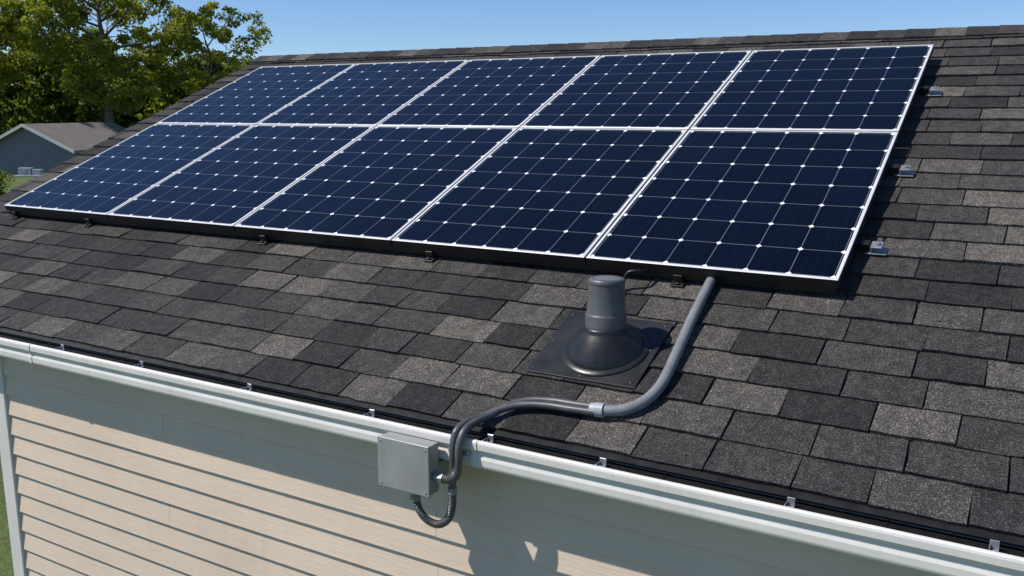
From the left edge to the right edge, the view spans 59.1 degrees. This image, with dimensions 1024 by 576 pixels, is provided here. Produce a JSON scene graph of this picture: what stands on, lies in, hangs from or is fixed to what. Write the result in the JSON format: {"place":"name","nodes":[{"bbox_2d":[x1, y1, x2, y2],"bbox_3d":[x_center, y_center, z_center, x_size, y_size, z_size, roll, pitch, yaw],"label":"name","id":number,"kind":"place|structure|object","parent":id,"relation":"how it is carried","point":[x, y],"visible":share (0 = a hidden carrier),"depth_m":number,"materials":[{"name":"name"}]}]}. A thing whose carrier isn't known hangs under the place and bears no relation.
{"place":"outdoors","nodes":[
{"label":"outdoors","id":0,"kind":"place"},
{"bbox_2d":[0,174,34,575],"bbox_3d":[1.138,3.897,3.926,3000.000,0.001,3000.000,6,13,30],"label":"grass","id":1,"kind":"structure","parent":0,"point":[6,565],"depth_m":10.12,"materials":[{"name":"green plant"}]},
{"bbox_2d":[0,166,14,195],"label":"hedge","id":2,"kind":"object","parent":1,"relation":"on","point":[3,178],"visible":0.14,"depth_m":36.50,"materials":[{"name":"green plant"}]},
{"bbox_2d":[14,167,43,176],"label":"air conditioner","id":3,"kind":"object","parent":1,"relation":"on","point":[27,172],"visible":0.86,"depth_m":63.47,"materials":[{"name":"metal"}]},
{"bbox_2d":[0,0,64,102],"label":"deciduous tree","id":4,"kind":"object","parent":1,"relation":"on","point":[14,67],"visible":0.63,"depth_m":78.23,"materials":[{"name":"green plant"}]},
{"bbox_2d":[0,0,219,121],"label":"deciduous tree","id":5,"kind":"object","parent":1,"relation":"on","point":[90,84],"visible":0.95,"depth_m":75.75,"materials":[{"name":"green plant"}]},
{"bbox_2d":[0,14,252,134],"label":"distant trees","id":6,"kind":"object","parent":1,"relation":"on","point":[44,96],"visible":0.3,"depth_m":97.01,"materials":[{"name":"green plant"}]},
{"bbox_2d":[150,4,273,94],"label":"deciduous tree","id":7,"kind":"object","parent":1,"relation":"on","point":[193,79],"visible":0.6,"depth_m":79.30,"materials":[{"name":"green plant"}]},
{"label":"walls","id":8,"kind":"object","parent":1,"relation":"on","visible":0},
{"bbox_2d":[3,357,937,575],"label":"front siding","id":9,"kind":"object","parent":8,"relation":"attached to","point":[114,479],"visible":0.91,"depth_m":3.62,"materials":[{"name":"plastic"}]},
{"bbox_2d":[0,357,26,575],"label":"corner boards","id":10,"kind":"object","parent":9,"relation":"attached to","point":[12,505],"depth_m":4.60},
{"bbox_2d":[377,432,448,497],"bbox_3d":[-0.307,0.570,3.055,0.210,0.175,0.207,6,13,30],"label":"junction box","id":11,"kind":"object","parent":9,"relation":"attached to","point":[409,464],"visible":0.98,"depth_m":2.96,"materials":[{"name":"metal"}]},
{"bbox_2d":[120,39,1019,518],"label":"roof deck","id":12,"kind":"structure","parent":8,"relation":"on","point":[910,443],"depth_m":2.92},
{"bbox_2d":[0,34,1023,537],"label":"front roof shingles","id":13,"kind":"object","parent":12,"relation":"on","point":[398,330],"visible":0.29,"depth_m":3.38,"materials":[{"name":"grey"}]},
{"bbox_2d":[9,86,942,293],"bbox_3d":[-0.535,-0.723,5.089,5.155,0.785,1.808,6,13,30],"label":"mounting rack","id":14,"kind":"object","parent":13,"relation":"on","point":[865,246],"visible":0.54,"depth_m":3.88,"materials":[{"name":"black metal"}]},
{"bbox_2d":[4,124,254,219],"bbox_3d":[-2.441,-0.789,5.851,0.997,0.520,1.184,6,13,30],"label":"solar panel","id":15,"kind":"object","parent":14,"relation":"on","point":[102,185],"visible":0.97,"depth_m":5.77,"materials":[{"name":"silver aluminum"},{"name":"glass"},{"name":"silicon"}]},
{"bbox_2d":[107,125,374,231],"bbox_3d":[-1.569,-0.690,5.348,1.009,0.520,1.184,6,13,30],"label":"solar panel","id":16,"kind":"object","parent":14,"relation":"on","point":[228,185],"visible":0.97,"depth_m":5.26,"materials":[{"name":"silver aluminum"},{"name":"glass"},{"name":"silicon"}]},
{"bbox_2d":[157,64,355,124],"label":"solar panel","id":17,"kind":"object","parent":14,"relation":"on","point":[257,96],"visible":0.92,"depth_m":6.66,"materials":[{"name":"silver aluminum"},{"name":"glass"},{"name":"silicon"}]},
{"bbox_2d":[257,60,468,125],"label":"solar panel","id":18,"kind":"object","parent":14,"relation":"on","point":[368,94],"visible":0.92,"depth_m":6.15,"materials":[{"name":"silver aluminum"},{"name":"glass"},{"name":"silicon"}]},
{"bbox_2d":[234,126,517,246],"bbox_3d":[-0.693,-0.591,4.842,1.008,0.520,1.184,6,13,30],"label":"solar panel","id":19,"kind":"object","parent":14,"relation":"on","point":[381,185],"visible":0.97,"depth_m":4.74,"materials":[{"name":"silver-white aluminium"},{"name":"glass"},{"name":"silicon cells"}]},
{"bbox_2d":[377,56,600,127],"bbox_3d":[-0.126,-1.235,5.699,1.008,0.470,1.064,6,13,30],"label":"solar panel","id":20,"kind":"object","parent":14,"relation":"on","point":[515,92],"visible":0.92,"depth_m":5.64,"materials":[{"name":"silver-white aluminium"},{"name":"glass"},{"name":"silicon cells"}]},
{"bbox_2d":[391,128,687,264],"bbox_3d":[0.169,-0.493,4.345,0.977,0.520,1.184,6,13,30],"label":"solar panel","id":21,"kind":"object","parent":14,"relation":"on","point":[564,195],"visible":0.97,"depth_m":4.24,"materials":[{"name":"silver-white aluminium"},{"name":"glass"},{"name":"silicon cells"}]},
{"bbox_2d":[520,51,751,130],"bbox_3d":[0.737,-1.137,5.201,0.977,0.470,1.064,6,13,30],"label":"solar panel","id":22,"kind":"object","parent":14,"relation":"on","point":[662,91],"visible":0.9,"depth_m":5.14,"materials":[{"name":"silver-white aluminium"},{"name":"glass"},{"name":"silicon cells"}]},
{"bbox_2d":[586,129,897,288],"bbox_3d":[1.018,-0.397,3.854,0.976,0.520,1.184,6,13,30],"label":"solar panel","id":23,"kind":"object","parent":14,"relation":"on","point":[783,207],"visible":1,"depth_m":3.73,"materials":[{"name":"silver-white aluminium"},{"name":"glass"},{"name":"silicon cells"}]},
{"bbox_2d":[690,45,933,137],"bbox_3d":[1.586,-1.041,4.711,0.976,0.470,1.064,6,13,30],"label":"solar panel","id":24,"kind":"object","parent":14,"relation":"on","point":[875,88],"visible":0.97,"depth_m":4.64,"materials":[{"name":"silver-white aluminium"},{"name":"glass"},{"name":"silicon cells"}]},
{"bbox_2d":[410,276,715,528],"bbox_3d":[0.346,0.371,3.090,1.335,0.796,0.450,-6,13,-29],"label":"electrical conduit","id":25,"kind":"object","parent":13,"relation":"on","point":[460,431],"visible":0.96,"depth_m":2.94,"materials":[{"name":"grey plastic"}]},
{"bbox_2d":[526,275,673,388],"bbox_3d":[0.316,0.121,3.203,0.413,0.330,0.351,6,13,30],"label":"roof vent pipe","id":26,"kind":"object","parent":13,"relation":"on","point":[604,339],"visible":1,"depth_m":3.12,"materials":[{"name":"grey metal"}]},
{"bbox_2d":[0,333,1023,575],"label":"fascia board","id":27,"kind":"object","parent":12,"relation":"attached to","point":[551,449],"visible":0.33,"depth_m":2.82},
{"bbox_2d":[0,337,1023,575],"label":"gutter","id":28,"kind":"object","parent":27,"relation":"attached to","point":[922,553],"visible":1,"depth_m":2.68,"materials":[{"name":"white metal"}]},
{"bbox_2d":[0,333,1023,557],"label":"gutter guard","id":29,"kind":"object","parent":28,"relation":"on","point":[1009,550],"visible":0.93,"depth_m":2.75,"materials":[{"name":"black metal"}]},
{"bbox_2d":[54,344,999,551],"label":"gutter hangers","id":30,"kind":"object","parent":28,"relation":"attached to","point":[994,545],"visible":0.67,"depth_m":2.73},
{"bbox_2d":[0,328,1023,547],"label":"drip edge","id":31,"kind":"object","parent":12,"relation":"attached to","point":[1006,539],"visible":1,"depth_m":2.77,"materials":[{"name":"black metal"}]},
{"bbox_2d":[249,25,1023,62],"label":"ridge cap shingles","id":32,"kind":"object","parent":12,"relation":"on","point":[949,32],"visible":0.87,"depth_m":5.95,"materials":[{"name":"grey"}]},
{"bbox_2d":[623,269,649,280],"bbox_3d":[0.450,0.009,3.477,0.094,0.194,0.397,7,13,33],"label":"black cable","id":33,"kind":"object","parent":12,"relation":"on","point":[626,274],"visible":0.45,"depth_m":3.50,"materials":[{"name":"rubber"}]},
{"bbox_2d":[0,128,77,174],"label":"walls","id":34,"kind":"structure","parent":0,"point":[22,147],"depth_m":65.29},
{"bbox_2d":[0,122,125,152],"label":"roof","id":35,"kind":"structure","parent":34,"relation":"on","point":[78,137],"depth_m":68.10,"materials":[{"name":"grey"}]},
{"bbox_2d":[0,124,74,153],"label":"trim","id":36,"kind":"structure","parent":35,"relation":"attached to","point":[37,133],"depth_m":64.48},
{"bbox_2d":[0,0,1023,78],"label":"sky","id":37,"kind":"structure","parent":0,"point":[297,27],"materials":[{"name":"blue"}]}
]}

